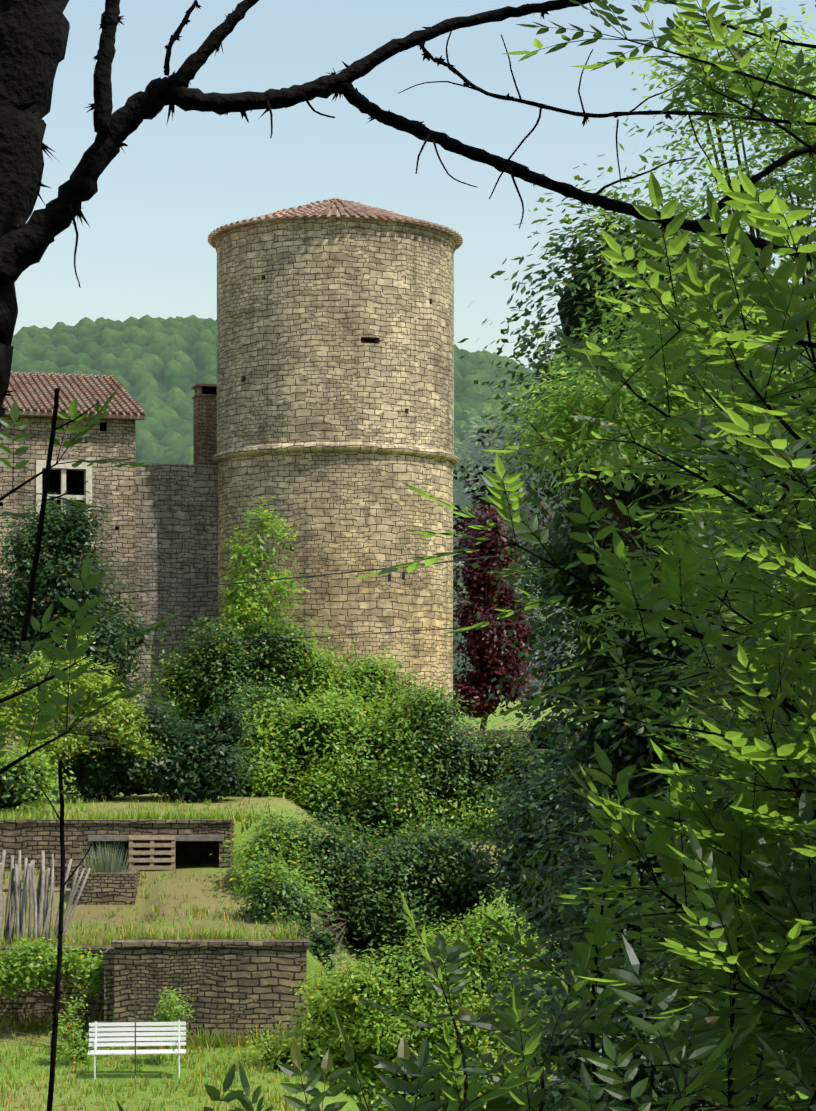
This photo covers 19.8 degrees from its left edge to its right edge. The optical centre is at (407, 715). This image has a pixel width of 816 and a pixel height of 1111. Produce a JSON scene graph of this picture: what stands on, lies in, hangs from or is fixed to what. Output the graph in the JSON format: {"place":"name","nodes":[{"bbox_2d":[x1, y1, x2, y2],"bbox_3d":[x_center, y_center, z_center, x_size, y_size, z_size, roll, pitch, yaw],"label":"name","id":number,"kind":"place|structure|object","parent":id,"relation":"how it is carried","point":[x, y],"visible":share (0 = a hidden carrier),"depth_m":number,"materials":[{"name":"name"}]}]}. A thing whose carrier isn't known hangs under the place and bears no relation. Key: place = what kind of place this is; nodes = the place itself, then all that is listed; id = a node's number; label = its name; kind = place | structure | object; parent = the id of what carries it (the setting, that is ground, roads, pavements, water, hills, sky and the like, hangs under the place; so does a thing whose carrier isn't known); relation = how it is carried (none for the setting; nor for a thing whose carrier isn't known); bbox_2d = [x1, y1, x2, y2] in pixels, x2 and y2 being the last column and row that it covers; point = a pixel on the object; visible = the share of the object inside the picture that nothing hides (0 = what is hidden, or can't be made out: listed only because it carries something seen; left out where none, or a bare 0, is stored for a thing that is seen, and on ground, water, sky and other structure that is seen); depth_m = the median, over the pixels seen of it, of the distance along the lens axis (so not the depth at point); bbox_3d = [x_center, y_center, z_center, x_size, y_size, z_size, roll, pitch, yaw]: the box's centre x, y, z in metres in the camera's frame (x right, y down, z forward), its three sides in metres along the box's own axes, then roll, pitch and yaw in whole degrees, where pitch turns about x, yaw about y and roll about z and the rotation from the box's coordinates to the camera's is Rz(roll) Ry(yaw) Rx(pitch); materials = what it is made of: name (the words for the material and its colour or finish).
{"place":"outdoors","nodes":[
{"label":"outdoors","id":0,"kind":"place"},
{"bbox_2d":[0,550,546,650],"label":"overhead wire","id":1,"kind":"object","parent":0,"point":[403,576],"visible":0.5,"depth_m":69.81,"materials":[{"name":"black"}]},
{"bbox_2d":[0,314,593,1110],"bbox_3d":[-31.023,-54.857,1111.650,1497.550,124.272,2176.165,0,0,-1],"label":"ground","id":2,"kind":"structure","parent":0,"point":[158,368],"depth_m":127.65,"materials":[{"name":"green plant"}]},
{"bbox_2d":[0,740,75,814],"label":"terrace shrub","id":3,"kind":"object","parent":2,"relation":"on","point":[25,770],"visible":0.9,"depth_m":55.85,"materials":[{"name":"green plant"}]},
{"bbox_2d":[0,850,90,944],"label":"wooden stakes","id":4,"kind":"object","parent":2,"relation":"on","point":[15,890],"visible":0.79,"depth_m":46.85,"materials":[{"name":"grey wood"}]},
{"bbox_2d":[0,932,103,1032],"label":"plants","id":5,"kind":"object","parent":2,"relation":"on","point":[25,965],"visible":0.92,"depth_m":44.69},
{"bbox_2d":[0,625,168,803],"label":"tree","id":6,"kind":"object","parent":2,"relation":"on","point":[120,722],"visible":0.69,"depth_m":59.37,"materials":[{"name":"green plant"}]},
{"bbox_2d":[0,490,176,772],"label":"tree","id":7,"kind":"object","parent":2,"relation":"on","point":[66,535],"visible":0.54,"depth_m":69.27,"materials":[{"name":"green plant"}]},
{"bbox_2d":[0,986,195,1064],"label":"shrubs","id":8,"kind":"object","parent":2,"relation":"on","point":[82,1051],"depth_m":41.64,"materials":[{"name":"green plant"}]},
{"bbox_2d":[0,415,217,756],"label":"castle walls","id":9,"kind":"structure","parent":2,"relation":"on","point":[162,519],"depth_m":77.66,"materials":[{"name":"stone"}]},
{"bbox_2d":[2,371,146,419],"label":"building roof","id":10,"kind":"structure","parent":9,"relation":"on","point":[34,395],"depth_m":78.99,"materials":[{"name":"tile"}]},
{"bbox_2d":[191,383,216,464],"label":"chimney","id":11,"kind":"object","parent":9,"relation":"on","point":[204,397],"visible":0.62,"depth_m":81.73,"materials":[{"name":"stone"}]},
{"bbox_2d":[88,1021,185,1078],"bbox_3d":[-4.688,5.790,40.431,1.680,0.927,0.556,0,0,-5],"label":"garden bench","id":12,"kind":"object","parent":2,"relation":"on","point":[95,1052],"visible":0.98,"depth_m":40.61,"materials":[{"name":"white paint"}]},
{"bbox_2d":[37,691,260,802],"bbox_3d":[-6.691,1.149,60.328,5.742,3.548,2.983,0,0,-1],"label":"terrace shrub","id":13,"kind":"object","parent":2,"relation":"on","point":[207,766],"visible":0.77,"depth_m":60.00,"materials":[{"name":"green plant"}]},
{"bbox_2d":[128,835,175,869],"bbox_3d":[-5.776,3.108,52.719,1.050,0.787,0.248,0,0,-1],"label":"pallet","id":14,"kind":"object","parent":2,"relation":"on","point":[151,852],"visible":0.88,"depth_m":52.65,"materials":[{"name":"brown wood"}]},
{"bbox_2d":[0,795,318,1110],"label":"grass tufts","id":15,"kind":"object","parent":2,"relation":"on","point":[199,1044],"visible":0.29,"depth_m":43.62,"materials":[{"name":"green plant"}]},
{"bbox_2d":[199,496,309,742],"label":"climbing plant","id":16,"kind":"object","parent":2,"relation":"on","point":[248,599],"visible":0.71,"depth_m":72.62,"materials":[{"name":"green plant"}]},
{"bbox_2d":[0,730,584,1047],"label":"terrace walls","id":17,"kind":"structure","parent":2,"relation":"on","point":[232,985],"depth_m":43.83,"materials":[{"name":"stone"}]},
{"bbox_2d":[73,840,139,872],"bbox_3d":[-6.622,3.096,51.572,1.627,0.720,1.256,0,0,-1],"label":"clump","id":18,"kind":"object","parent":17,"relation":"on","point":[107,863],"visible":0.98,"depth_m":51.36,"materials":[{"name":"green plant"}]},
{"bbox_2d":[133,601,471,735],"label":"bush","id":19,"kind":"object","parent":2,"relation":"on","point":[206,676],"visible":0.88,"depth_m":70.62,"materials":[{"name":"green plant"}]},
{"bbox_2d":[208,197,462,733],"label":"tower","id":20,"kind":"structure","parent":2,"relation":"on","point":[335,372],"depth_m":75.40,"materials":[{"name":"stone"}]},
{"bbox_2d":[210,796,508,974],"bbox_3d":[-1.905,4.052,50.006,6.321,4.569,10.120,0,0,26],"label":"bush","id":21,"kind":"object","parent":2,"relation":"on","point":[346,890],"visible":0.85,"depth_m":51.48,"materials":[{"name":"green plant"}]},
{"bbox_2d":[213,670,569,847],"bbox_3d":[-0.801,1.648,63.170,11.098,5.697,4.375,0,0,-1],"label":"bush","id":22,"kind":"object","parent":2,"relation":"on","point":[327,758],"visible":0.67,"depth_m":62.59,"materials":[{"name":"green plant"}]},
{"bbox_2d":[228,888,569,1110],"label":"bush","id":23,"kind":"object","parent":2,"relation":"on","point":[391,983],"visible":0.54,"depth_m":40.97,"materials":[{"name":"green plant"}]},
{"bbox_2d":[453,494,546,729],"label":"purple plum tree","id":24,"kind":"object","parent":2,"relation":"on","point":[485,653],"visible":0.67,"depth_m":84.85,"materials":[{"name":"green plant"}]},
{"bbox_2d":[460,655,629,1105],"bbox_3d":[5.502,3.962,47.412,9.326,11.069,12.399,0,0,-1],"label":"bush","id":25,"kind":"object","parent":2,"relation":"on","point":[528,794],"visible":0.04,"depth_m":50.39,"materials":[{"name":"green plant"}]},
{"bbox_2d":[440,155,814,1110],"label":"dark bank trees","id":26,"kind":"object","parent":2,"relation":"on","point":[632,749],"visible":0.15,"depth_m":28.53,"materials":[{"name":"green plant"}]},
{"bbox_2d":[453,266,802,701],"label":"trees","id":27,"kind":"object","parent":2,"relation":"on","point":[471,486],"visible":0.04,"depth_m":106.06,"materials":[{"name":"green plant"}]},
{"bbox_2d":[478,0,815,738],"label":"ash tree","id":28,"kind":"object","parent":2,"relation":"on","point":[556,406],"visible":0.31,"depth_m":21.23,"materials":[{"name":"green plant"}]},
{"bbox_2d":[0,0,815,1110],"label":"foreground leaves","id":29,"kind":"object","parent":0,"point":[750,874],"visible":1,"depth_m":4.72,"materials":[{"name":"green plant"}]},
{"bbox_2d":[0,0,815,1110],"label":"old tree","id":30,"kind":"object","parent":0,"point":[34,34],"visible":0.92,"depth_m":8.80,"materials":[{"name":"brown plant"}]},
{"bbox_2d":[13,0,815,369],"label":"sky","id":31,"kind":"structure","parent":0,"point":[145,249],"materials":[{"name":"blue"}]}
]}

